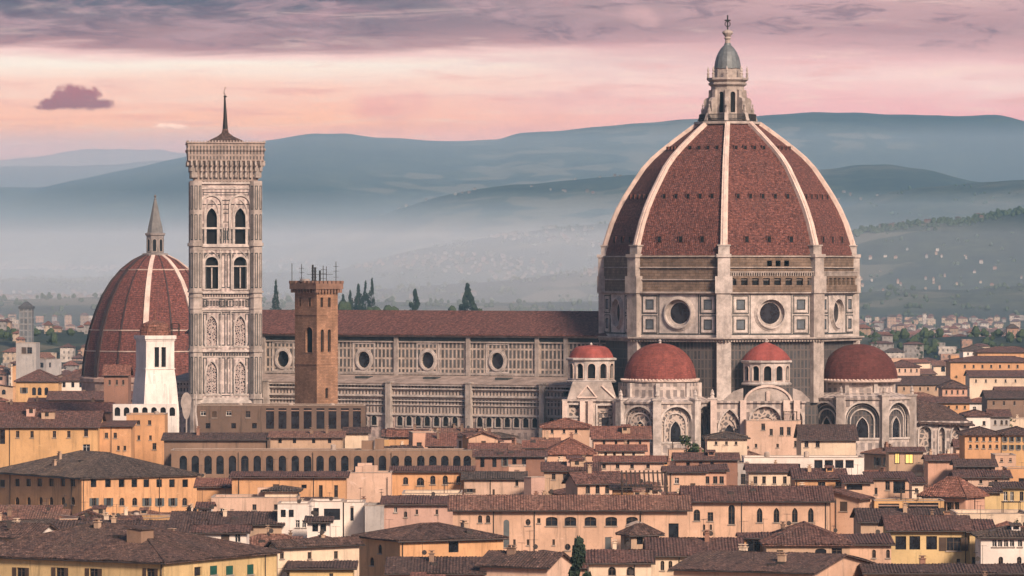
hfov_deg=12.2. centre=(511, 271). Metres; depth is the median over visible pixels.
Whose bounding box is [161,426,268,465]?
house
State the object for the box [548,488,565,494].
house
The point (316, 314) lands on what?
brick tower
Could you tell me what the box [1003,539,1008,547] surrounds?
window
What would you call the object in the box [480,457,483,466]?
window
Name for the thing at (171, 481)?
window
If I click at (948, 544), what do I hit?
window
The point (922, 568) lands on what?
house
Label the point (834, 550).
window
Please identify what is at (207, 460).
window
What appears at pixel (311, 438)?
house
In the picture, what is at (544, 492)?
house
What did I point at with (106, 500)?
window
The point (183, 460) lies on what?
window
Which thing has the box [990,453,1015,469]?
house
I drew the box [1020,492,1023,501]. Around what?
window
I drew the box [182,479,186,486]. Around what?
window
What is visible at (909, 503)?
window
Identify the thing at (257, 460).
window
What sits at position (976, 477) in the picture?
house
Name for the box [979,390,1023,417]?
house
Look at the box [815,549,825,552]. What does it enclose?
window
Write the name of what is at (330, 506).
house
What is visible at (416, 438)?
house
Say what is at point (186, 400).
lamp mast
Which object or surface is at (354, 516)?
house
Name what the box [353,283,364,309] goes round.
cypress
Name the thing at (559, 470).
house
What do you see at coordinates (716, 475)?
house
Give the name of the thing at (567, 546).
window
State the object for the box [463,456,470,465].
window
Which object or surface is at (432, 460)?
window
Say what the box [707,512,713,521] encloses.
window
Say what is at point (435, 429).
house
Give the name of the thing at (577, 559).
cypress
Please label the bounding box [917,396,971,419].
house
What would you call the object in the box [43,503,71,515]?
house
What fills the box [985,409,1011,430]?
house
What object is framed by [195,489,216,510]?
house
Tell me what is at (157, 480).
window
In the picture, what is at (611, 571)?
window
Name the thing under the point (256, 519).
house
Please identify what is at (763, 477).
window
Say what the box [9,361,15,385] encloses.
house
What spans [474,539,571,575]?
house
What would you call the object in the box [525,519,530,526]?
window
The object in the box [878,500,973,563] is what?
house
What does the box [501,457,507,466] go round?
window
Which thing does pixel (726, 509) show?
house
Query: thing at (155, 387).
white tower
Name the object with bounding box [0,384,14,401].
house
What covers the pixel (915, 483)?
house
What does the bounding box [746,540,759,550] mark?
window
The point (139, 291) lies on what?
domed chapel
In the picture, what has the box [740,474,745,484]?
window
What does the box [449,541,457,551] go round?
window
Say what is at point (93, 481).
window
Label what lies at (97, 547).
house
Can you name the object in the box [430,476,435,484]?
window
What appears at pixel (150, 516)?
house
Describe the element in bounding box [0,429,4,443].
window
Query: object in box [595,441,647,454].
house
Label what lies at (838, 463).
window
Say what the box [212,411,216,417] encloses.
window
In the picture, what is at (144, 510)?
house
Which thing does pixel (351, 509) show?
window
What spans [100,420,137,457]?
house
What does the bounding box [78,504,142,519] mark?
house
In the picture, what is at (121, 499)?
window
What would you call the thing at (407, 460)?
window
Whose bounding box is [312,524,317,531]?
window
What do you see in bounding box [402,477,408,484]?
window
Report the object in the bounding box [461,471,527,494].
house
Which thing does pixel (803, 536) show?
house
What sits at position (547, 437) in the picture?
house
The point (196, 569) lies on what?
window
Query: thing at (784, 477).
window
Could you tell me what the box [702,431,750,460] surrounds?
house
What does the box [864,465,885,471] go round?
house
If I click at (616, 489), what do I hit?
house
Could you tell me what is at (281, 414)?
window
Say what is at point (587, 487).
window
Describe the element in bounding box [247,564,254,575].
window
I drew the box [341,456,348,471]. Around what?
window
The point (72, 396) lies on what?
house
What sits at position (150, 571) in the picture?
window
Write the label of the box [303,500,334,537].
house
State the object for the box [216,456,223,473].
window
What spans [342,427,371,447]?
house
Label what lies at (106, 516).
house
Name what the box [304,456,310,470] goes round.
window
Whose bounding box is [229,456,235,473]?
window
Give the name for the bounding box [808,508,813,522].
window
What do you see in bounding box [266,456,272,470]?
window
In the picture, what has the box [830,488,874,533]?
house
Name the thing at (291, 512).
window
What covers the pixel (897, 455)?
window
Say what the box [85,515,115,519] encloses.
house
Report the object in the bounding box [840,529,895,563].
house
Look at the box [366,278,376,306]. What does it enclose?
cypress
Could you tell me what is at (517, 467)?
house
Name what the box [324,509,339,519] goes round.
window
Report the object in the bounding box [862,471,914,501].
house
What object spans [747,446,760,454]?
house
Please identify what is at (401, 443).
house
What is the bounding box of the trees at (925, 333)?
[0,184,1023,357]
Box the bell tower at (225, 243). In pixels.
[185,87,265,431]
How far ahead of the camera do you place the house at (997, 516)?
731.13 m
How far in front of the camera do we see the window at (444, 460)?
882.64 m
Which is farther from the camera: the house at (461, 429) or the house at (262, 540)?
the house at (461, 429)
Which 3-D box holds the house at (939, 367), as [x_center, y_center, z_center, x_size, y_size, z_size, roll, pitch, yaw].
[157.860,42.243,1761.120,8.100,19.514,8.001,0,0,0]
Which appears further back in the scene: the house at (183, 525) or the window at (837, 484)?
the window at (837, 484)
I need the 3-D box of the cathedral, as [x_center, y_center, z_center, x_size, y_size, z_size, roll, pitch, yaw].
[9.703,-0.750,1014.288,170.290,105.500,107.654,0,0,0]
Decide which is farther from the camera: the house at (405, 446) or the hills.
the hills
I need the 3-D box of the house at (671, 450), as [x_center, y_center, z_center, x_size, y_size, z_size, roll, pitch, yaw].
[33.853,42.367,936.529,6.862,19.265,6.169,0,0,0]
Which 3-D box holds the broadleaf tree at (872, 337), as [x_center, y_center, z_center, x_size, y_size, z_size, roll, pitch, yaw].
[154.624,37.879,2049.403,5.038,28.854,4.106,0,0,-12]
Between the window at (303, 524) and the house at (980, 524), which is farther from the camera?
the window at (303, 524)
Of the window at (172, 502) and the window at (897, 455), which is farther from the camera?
the window at (897, 455)
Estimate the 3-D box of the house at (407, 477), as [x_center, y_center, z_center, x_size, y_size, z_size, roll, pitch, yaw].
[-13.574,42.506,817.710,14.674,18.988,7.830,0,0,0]
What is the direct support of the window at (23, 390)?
in the house at (39, 383)
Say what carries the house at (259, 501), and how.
on the ground
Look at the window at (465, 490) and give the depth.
809.17 m
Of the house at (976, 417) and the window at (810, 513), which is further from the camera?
the house at (976, 417)
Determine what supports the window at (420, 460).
in the house at (219, 462)
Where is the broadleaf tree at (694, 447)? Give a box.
[679,435,703,451]
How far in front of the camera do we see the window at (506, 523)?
719.69 m
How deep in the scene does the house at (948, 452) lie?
930.40 m
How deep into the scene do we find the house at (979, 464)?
849.14 m
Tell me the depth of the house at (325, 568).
616.22 m
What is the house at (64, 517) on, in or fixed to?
on the ground
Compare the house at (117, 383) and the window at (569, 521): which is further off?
the house at (117, 383)
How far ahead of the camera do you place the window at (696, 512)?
741.26 m
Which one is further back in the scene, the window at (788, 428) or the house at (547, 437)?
the window at (788, 428)
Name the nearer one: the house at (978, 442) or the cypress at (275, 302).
the house at (978, 442)
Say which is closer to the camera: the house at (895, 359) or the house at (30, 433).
the house at (30, 433)
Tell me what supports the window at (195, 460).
in the house at (219, 462)
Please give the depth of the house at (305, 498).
780.46 m
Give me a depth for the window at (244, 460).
882.64 m
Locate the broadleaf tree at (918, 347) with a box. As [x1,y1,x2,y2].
[916,344,923,358]
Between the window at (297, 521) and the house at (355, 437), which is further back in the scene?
the house at (355, 437)
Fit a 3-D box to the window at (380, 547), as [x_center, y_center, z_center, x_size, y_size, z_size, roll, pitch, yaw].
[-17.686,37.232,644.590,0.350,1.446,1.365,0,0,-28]
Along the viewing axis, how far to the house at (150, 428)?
916.85 m
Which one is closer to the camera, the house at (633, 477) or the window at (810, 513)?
the window at (810, 513)
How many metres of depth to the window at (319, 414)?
908.22 m
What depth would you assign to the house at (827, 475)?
801.64 m
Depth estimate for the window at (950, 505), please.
754.59 m
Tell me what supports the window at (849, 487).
in the house at (859, 483)
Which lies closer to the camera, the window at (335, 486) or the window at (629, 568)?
the window at (629, 568)
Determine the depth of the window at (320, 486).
797.01 m
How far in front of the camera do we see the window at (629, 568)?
611.84 m
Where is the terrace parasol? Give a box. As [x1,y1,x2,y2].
[626,521,642,525]
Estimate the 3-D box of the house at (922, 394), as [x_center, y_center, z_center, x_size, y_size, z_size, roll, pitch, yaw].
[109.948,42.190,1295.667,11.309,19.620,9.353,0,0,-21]
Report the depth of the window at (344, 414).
908.22 m
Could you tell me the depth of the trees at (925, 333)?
4262.14 m
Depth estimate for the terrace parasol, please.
713.32 m
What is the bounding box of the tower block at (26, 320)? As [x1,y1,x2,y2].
[18,302,34,341]
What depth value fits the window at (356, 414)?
908.22 m
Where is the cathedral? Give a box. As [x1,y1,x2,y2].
[175,15,974,456]
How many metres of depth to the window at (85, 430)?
901.81 m
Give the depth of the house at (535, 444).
889.25 m
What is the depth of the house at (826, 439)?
902.23 m
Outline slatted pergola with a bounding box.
[620,470,667,494]
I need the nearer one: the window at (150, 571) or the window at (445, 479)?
the window at (150, 571)
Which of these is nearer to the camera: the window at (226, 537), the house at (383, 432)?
the window at (226, 537)
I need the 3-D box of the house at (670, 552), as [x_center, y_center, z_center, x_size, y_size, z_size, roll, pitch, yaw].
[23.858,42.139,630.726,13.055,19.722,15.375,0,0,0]
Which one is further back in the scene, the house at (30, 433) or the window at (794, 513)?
the house at (30, 433)
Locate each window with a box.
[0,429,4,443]
[0,480,4,487]
[12,567,28,575]
[20,387,27,393]
[27,347,31,353]
[32,387,35,394]
[51,567,67,575]
[83,429,88,436]
[83,444,89,450]
[85,568,101,575]
[89,498,98,506]
[91,479,95,486]
[104,498,112,506]
[105,479,109,486]
[119,479,123,486]
[119,498,124,506]
[132,479,136,486]
[132,498,137,506]
[142,498,151,506]
[143,568,157,575]
[144,479,148,486]
[155,498,163,506]
[156,479,160,486]
[168,498,177,506]
[169,479,173,486]
[180,456,186,469]
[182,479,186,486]
[182,498,186,506]
[192,456,198,472]
[194,567,199,575]
[204,456,211,473]
[209,565,218,575]
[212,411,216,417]
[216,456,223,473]
[221,535,228,539]
[225,566,234,575]
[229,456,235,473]
[235,534,240,542]
[241,456,248,471]
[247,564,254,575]
[254,456,260,470]
[266,408,273,428]
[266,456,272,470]
[278,408,285,428]
[279,456,285,470]
[281,510,285,516]
[289,510,293,516]
[291,408,298,428]
[292,456,298,471]
[295,520,299,528]
[301,520,306,528]
[304,408,311,428]
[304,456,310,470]
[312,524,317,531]
[313,508,318,515]
[316,408,323,428]
[316,456,323,470]
[319,485,322,496]
[321,524,325,531]
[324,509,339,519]
[328,408,335,428]
[329,456,335,470]
[333,485,338,497]
[333,551,338,559]
[341,408,348,428]
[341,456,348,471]
[350,506,353,520]
[353,408,360,426]
[354,456,360,469]
[367,456,373,464]
[369,557,373,566]
[377,545,381,554]
[379,456,385,469]
[392,456,398,465]
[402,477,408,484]
[404,456,411,465]
[417,456,424,465]
[417,478,423,485]
[429,456,436,465]
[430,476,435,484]
[441,456,448,465]
[442,476,447,484]
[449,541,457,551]
[453,456,460,465]
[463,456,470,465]
[464,489,475,492]
[477,515,482,523]
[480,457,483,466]
[485,515,490,523]
[492,457,495,466]
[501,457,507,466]
[503,520,508,547]
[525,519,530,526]
[545,517,557,526]
[564,517,576,526]
[564,544,570,550]
[584,517,596,526]
[585,485,589,494]
[604,485,608,494]
[605,517,617,526]
[605,537,609,548]
[608,567,615,575]
[625,517,637,526]
[626,567,633,575]
[637,537,642,543]
[660,561,664,571]
[668,561,672,571]
[669,523,678,537]
[693,509,700,521]
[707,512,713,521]
[713,476,716,483]
[719,476,723,483]
[728,505,735,524]
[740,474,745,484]
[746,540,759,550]
[753,476,756,483]
[756,508,762,522]
[762,476,765,483]
[773,508,779,522]
[783,476,786,483]
[786,427,790,435]
[791,508,797,522]
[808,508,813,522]
[814,460,821,467]
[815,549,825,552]
[825,460,832,464]
[832,548,841,553]
[835,460,842,467]
[835,482,840,486]
[839,501,847,511]
[845,460,853,467]
[846,485,861,489]
[871,550,876,558]
[874,457,880,465]
[878,504,898,507]
[885,481,890,490]
[885,550,890,558]
[893,481,904,492]
[895,453,899,463]
[895,536,905,549]
[905,454,912,463]
[908,503,937,507]
[909,536,919,549]
[926,536,936,549]
[939,537,967,551]
[944,502,953,511]
[991,539,997,547]
[998,539,1002,547]
[1002,437,1007,441]
[1002,445,1007,449]
[1003,492,1007,501]
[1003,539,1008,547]
[1009,492,1013,501]
[1009,539,1014,547]
[1017,539,1022,547]
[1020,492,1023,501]
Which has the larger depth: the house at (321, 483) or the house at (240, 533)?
the house at (321, 483)
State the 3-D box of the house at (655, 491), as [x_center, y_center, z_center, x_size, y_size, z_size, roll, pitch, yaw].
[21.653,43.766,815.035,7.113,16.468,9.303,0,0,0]
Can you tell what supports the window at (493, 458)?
in the house at (495, 460)
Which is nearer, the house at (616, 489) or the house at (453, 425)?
the house at (616, 489)
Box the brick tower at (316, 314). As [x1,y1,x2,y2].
[289,264,343,403]
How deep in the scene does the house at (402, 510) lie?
736.55 m
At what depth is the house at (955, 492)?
755.17 m
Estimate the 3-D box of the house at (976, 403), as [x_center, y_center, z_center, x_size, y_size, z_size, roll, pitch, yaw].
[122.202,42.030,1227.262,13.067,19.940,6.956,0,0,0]
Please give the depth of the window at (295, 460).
882.64 m
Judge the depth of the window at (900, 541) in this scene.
667.23 m
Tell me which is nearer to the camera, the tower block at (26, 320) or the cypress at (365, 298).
the tower block at (26, 320)
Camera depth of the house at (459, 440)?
932.98 m
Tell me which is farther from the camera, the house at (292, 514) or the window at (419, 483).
the window at (419, 483)
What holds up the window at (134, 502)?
in the house at (79, 481)
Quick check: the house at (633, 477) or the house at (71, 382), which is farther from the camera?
the house at (71, 382)
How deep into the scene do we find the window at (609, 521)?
719.86 m
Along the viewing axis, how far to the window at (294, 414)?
908.22 m
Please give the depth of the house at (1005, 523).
709.43 m
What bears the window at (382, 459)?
in the house at (219, 462)
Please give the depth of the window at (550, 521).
719.86 m
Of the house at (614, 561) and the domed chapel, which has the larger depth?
the domed chapel
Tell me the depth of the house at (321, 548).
624.96 m
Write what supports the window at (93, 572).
in the house at (97, 547)
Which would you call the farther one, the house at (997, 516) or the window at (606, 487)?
the window at (606, 487)
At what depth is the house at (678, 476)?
825.60 m
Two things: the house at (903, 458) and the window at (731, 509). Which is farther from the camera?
the house at (903, 458)
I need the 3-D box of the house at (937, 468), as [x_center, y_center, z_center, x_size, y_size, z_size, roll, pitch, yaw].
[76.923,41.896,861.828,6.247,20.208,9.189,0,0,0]
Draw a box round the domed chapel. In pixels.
[80,194,188,390]
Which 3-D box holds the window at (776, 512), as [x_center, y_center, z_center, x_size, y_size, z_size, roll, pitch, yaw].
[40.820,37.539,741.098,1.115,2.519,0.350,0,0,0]
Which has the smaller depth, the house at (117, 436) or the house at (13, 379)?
the house at (117, 436)
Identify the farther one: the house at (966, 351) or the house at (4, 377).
the house at (966, 351)
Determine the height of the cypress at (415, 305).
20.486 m
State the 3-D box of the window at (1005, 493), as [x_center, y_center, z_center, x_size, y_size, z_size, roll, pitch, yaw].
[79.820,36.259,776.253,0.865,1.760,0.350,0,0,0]
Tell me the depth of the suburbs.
6604.84 m
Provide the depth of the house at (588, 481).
791.37 m
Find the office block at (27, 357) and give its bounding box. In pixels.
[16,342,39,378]
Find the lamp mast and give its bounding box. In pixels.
[181,391,197,431]
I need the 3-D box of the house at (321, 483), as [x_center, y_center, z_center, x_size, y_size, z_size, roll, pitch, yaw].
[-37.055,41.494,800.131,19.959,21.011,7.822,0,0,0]
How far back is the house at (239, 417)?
908.00 m
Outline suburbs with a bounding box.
[0,174,982,301]
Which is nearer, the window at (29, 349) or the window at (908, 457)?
the window at (908, 457)
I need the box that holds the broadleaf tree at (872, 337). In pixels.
[868,328,879,348]
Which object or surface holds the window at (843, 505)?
in the house at (842, 507)
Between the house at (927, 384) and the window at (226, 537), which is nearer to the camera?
the window at (226, 537)
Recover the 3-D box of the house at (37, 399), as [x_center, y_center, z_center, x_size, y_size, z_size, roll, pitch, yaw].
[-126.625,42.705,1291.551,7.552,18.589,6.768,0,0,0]
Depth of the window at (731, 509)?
741.26 m
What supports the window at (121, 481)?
in the house at (79, 481)
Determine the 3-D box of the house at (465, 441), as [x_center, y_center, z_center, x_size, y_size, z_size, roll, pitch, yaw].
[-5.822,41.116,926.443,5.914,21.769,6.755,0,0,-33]
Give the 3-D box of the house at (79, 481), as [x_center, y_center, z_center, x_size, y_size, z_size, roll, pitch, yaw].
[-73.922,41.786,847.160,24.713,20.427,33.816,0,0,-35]
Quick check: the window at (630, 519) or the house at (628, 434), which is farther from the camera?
the house at (628, 434)
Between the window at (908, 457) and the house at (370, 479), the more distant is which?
the window at (908, 457)
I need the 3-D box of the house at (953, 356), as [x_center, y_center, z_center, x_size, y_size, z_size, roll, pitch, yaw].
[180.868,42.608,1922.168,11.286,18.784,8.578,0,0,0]
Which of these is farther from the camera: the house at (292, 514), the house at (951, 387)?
the house at (951, 387)
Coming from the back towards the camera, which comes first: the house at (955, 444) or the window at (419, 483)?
the house at (955, 444)
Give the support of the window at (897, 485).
in the house at (887, 484)
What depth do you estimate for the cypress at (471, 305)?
2378.71 m
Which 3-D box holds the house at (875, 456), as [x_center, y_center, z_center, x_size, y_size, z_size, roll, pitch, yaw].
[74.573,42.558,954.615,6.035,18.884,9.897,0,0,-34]
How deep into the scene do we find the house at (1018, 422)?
1161.30 m
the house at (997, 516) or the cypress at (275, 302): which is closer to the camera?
the house at (997, 516)
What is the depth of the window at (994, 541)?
656.40 m
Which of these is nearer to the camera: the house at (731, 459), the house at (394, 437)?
the house at (731, 459)
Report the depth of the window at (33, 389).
1367.73 m
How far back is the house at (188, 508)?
816.48 m
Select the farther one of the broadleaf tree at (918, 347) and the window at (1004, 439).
the broadleaf tree at (918, 347)
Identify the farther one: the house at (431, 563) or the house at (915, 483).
the house at (915, 483)
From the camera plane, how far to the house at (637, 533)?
670.86 m
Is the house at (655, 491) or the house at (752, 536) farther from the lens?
the house at (655, 491)
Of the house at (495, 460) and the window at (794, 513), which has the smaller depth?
the window at (794, 513)
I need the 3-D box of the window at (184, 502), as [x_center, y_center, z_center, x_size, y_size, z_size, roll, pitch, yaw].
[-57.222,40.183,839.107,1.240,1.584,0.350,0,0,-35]
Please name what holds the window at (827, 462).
in the house at (821, 461)
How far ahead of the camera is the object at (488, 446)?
886.78 m
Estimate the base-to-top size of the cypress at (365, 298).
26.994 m
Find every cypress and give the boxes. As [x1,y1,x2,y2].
[269,280,280,309]
[348,290,354,309]
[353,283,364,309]
[361,280,368,309]
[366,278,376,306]
[409,288,420,309]
[458,283,477,310]
[568,535,591,575]
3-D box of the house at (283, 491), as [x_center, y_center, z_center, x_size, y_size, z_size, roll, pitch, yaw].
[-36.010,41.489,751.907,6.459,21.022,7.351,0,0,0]
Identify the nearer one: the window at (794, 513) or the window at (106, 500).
the window at (794, 513)
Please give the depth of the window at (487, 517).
719.86 m
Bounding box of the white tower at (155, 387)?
[113,310,179,431]
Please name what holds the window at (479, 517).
in the house at (557, 523)
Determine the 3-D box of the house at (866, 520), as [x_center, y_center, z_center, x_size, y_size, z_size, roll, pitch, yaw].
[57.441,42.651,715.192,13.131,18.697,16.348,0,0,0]
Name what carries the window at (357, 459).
in the house at (219, 462)
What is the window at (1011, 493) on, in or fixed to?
in the house at (1013, 490)
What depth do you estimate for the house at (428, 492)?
755.45 m
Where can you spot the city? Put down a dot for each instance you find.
(73, 362)
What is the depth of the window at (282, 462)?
882.64 m
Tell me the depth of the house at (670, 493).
786.48 m
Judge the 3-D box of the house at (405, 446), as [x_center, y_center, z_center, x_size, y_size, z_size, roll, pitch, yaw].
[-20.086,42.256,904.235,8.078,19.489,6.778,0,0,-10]
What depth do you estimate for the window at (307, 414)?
908.22 m
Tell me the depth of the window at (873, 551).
646.07 m
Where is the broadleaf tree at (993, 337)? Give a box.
[989,334,997,346]
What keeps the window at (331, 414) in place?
in the house at (239, 417)
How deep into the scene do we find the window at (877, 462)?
953.66 m
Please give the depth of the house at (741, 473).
863.60 m
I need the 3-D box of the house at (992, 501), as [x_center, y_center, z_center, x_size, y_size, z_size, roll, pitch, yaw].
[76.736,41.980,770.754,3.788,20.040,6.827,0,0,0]
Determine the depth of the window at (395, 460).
882.64 m
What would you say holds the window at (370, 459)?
in the house at (219, 462)
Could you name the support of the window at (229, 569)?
in the house at (97, 547)
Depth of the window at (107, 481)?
830.38 m
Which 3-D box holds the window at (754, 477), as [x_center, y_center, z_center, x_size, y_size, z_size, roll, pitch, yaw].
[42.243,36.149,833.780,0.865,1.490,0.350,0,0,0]
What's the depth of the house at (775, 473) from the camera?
833.88 m
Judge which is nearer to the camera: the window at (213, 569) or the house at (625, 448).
the window at (213, 569)
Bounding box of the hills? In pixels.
[0,112,1023,364]
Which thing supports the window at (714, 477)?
in the house at (716, 475)
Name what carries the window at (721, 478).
in the house at (716, 475)
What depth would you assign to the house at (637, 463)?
850.63 m
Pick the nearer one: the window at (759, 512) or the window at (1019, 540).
the window at (1019, 540)
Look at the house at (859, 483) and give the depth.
789.57 m
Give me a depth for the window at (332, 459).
882.64 m
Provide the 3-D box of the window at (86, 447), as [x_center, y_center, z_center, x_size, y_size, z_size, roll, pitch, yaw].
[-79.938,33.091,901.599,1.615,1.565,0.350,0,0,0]
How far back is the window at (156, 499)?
836.28 m
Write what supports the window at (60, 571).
in the house at (97, 547)
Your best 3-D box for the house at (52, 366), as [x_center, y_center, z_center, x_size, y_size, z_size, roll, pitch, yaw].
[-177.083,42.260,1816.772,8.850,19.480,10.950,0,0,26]
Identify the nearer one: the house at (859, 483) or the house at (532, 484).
the house at (859, 483)
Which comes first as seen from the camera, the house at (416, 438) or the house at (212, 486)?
the house at (212, 486)
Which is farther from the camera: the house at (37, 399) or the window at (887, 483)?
the house at (37, 399)
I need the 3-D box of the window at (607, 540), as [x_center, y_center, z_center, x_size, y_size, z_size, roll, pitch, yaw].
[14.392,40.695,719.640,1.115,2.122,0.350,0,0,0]
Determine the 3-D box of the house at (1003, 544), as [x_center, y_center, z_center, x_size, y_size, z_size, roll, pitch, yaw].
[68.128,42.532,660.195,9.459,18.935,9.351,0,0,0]
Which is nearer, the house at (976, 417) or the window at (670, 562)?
the window at (670, 562)
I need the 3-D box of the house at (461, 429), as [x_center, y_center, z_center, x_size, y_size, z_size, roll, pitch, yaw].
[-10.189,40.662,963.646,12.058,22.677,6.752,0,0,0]
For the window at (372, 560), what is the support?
in the house at (381, 545)
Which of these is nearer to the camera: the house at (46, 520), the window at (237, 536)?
the window at (237, 536)
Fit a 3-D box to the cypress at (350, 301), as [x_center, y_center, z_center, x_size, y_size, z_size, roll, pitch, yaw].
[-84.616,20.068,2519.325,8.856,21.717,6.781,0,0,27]
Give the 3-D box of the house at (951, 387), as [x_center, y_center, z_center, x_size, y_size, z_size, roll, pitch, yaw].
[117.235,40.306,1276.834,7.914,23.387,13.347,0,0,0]
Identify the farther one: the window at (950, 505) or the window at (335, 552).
the window at (950, 505)
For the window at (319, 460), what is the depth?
882.64 m
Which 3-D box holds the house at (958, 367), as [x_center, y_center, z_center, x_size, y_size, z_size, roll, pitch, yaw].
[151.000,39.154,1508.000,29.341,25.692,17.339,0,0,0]
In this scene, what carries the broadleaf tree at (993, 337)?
on the ground
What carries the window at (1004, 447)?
in the house at (1013, 440)
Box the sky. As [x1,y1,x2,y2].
[0,0,1023,159]
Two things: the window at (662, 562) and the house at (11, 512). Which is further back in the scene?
the house at (11, 512)
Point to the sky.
(75, 74)
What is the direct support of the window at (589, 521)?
in the house at (557, 523)
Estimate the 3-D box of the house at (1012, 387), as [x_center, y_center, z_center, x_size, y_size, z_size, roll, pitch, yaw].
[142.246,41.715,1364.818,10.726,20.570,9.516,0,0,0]
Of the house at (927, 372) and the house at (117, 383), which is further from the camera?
the house at (927, 372)
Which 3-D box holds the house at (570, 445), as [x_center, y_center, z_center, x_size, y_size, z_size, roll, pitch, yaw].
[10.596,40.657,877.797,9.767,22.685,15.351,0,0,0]
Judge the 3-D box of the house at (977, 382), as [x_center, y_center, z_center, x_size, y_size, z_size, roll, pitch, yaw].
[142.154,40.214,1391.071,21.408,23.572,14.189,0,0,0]
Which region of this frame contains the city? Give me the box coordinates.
[0,248,1023,385]
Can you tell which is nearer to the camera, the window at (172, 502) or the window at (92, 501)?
the window at (92, 501)
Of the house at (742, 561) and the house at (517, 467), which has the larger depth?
the house at (517, 467)
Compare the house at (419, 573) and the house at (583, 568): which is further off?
the house at (583, 568)
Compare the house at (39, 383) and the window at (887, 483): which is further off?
the house at (39, 383)
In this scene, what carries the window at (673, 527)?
in the house at (557, 523)
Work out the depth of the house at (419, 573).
598.52 m
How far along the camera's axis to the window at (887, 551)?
646.07 m
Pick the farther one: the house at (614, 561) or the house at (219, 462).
the house at (219, 462)
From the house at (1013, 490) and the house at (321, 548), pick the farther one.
the house at (1013, 490)
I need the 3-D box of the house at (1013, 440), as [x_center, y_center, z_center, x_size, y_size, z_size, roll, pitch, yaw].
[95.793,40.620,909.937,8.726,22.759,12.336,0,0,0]
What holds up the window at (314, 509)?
in the house at (330, 506)
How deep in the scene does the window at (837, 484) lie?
800.13 m
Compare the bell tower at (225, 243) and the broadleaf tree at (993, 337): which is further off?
the broadleaf tree at (993, 337)
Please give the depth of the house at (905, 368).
1525.42 m
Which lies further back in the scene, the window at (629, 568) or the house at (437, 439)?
the house at (437, 439)
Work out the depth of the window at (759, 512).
741.26 m
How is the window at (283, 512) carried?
in the house at (292, 514)
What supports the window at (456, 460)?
in the house at (219, 462)
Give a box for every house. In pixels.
[0,370,9,385]
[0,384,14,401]
[0,398,114,419]
[0,405,105,467]
[0,450,201,514]
[0,504,62,519]
[0,509,59,541]
[0,512,55,522]
[0,518,282,575]
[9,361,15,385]
[12,364,15,401]
[14,369,62,401]
[27,396,47,401]
[40,352,53,358]
[40,358,60,375]
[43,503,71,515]
[46,390,132,403]
[51,512,208,532]
[60,368,81,390]
[60,515,78,519]
[71,505,108,516]
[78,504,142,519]
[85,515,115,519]
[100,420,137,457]
[101,364,133,403]
[104,504,131,519]
[115,507,169,519]
[126,411,167,464]
[139,507,170,514]
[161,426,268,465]
[162,505,196,513]
[169,504,284,536]
[171,438,475,477]
[191,524,253,543]
[193,477,231,510]
[194,403,365,447]
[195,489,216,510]
[211,487,300,510]
[228,458,349,499]
[249,521,303,546]
[261,485,303,496]
[263,517,364,575]
[267,425,346,447]
[277,495,311,537]
[285,560,358,575]
[300,497,328,500]
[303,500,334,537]
[309,492,344,536]
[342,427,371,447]
[344,487,365,536]
[347,463,391,501]
[351,519,508,575]
[364,492,384,531]
[380,482,452,528]
[381,424,428,437]
[384,432,423,447]
[384,438,388,445]
[384,539,486,575]
[386,430,420,445]
[389,465,475,495]
[391,445,417,447]
[402,481,462,495]
[408,431,436,447]
[410,569,445,575]
[425,423,456,447]
[430,428,454,432]
[431,418,490,432]
[445,423,460,427]
[447,478,692,556]
[454,430,475,447]
[460,429,503,447]
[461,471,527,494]
[465,423,500,442]
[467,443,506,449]
[472,450,547,475]
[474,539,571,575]
[481,424,518,442]
[507,438,524,449]
[508,464,525,470]
[511,490,547,494]
[522,440,561,461]
[523,550,586,575]
[524,476,544,494]
[531,425,560,439]
[539,417,591,446]
[540,455,601,494]
[544,432,596,461]
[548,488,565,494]
[561,460,625,494]
[584,535,655,575]
[589,424,652,454]
[592,445,666,494]
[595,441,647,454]
[609,479,652,494]
[615,512,664,549]
[623,474,638,481]
[626,480,651,494]
[628,482,660,494]
[642,518,743,575]
[661,465,708,491]
[661,488,678,494]
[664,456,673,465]
[667,441,703,460]
[668,541,875,575]
[671,444,740,485]
[679,471,834,537]
[699,463,729,485]
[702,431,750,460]
[735,518,771,551]
[738,461,748,485]
[741,451,863,474]
[743,460,798,485]
[744,411,800,454]
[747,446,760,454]
[758,521,854,554]
[787,464,847,488]
[793,424,858,454]
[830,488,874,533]
[838,464,873,494]
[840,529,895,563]
[850,498,943,533]
[859,545,1023,575]
[860,442,892,469]
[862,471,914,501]
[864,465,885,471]
[872,485,944,512]
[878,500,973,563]
[883,447,926,476]
[891,358,917,361]
[893,360,921,375]
[895,376,950,395]
[899,359,930,368]
[906,462,926,497]
[914,392,933,395]
[916,472,989,514]
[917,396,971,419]
[920,368,937,375]
[921,449,958,486]
[930,360,945,375]
[936,379,969,395]
[937,447,958,456]
[944,356,1023,384]
[948,469,1012,486]
[949,355,958,358]
[949,459,998,469]
[950,439,958,452]
[950,501,1023,525]
[956,426,1004,458]
[957,345,983,357]
[959,409,993,428]
[963,370,1023,398]
[966,505,995,563]
[970,397,981,410]
[970,513,1023,563]
[972,346,1023,357]
[976,471,1003,508]
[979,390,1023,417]
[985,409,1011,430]
[989,466,1023,509]
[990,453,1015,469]
[992,382,1023,389]
[995,521,1023,528]
[996,426,1023,465]
[1003,466,1023,481]
[1010,415,1023,427]
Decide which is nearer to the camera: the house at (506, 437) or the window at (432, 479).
the window at (432, 479)
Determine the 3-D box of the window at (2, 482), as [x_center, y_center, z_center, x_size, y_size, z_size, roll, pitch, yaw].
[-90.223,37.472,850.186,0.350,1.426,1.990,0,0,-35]

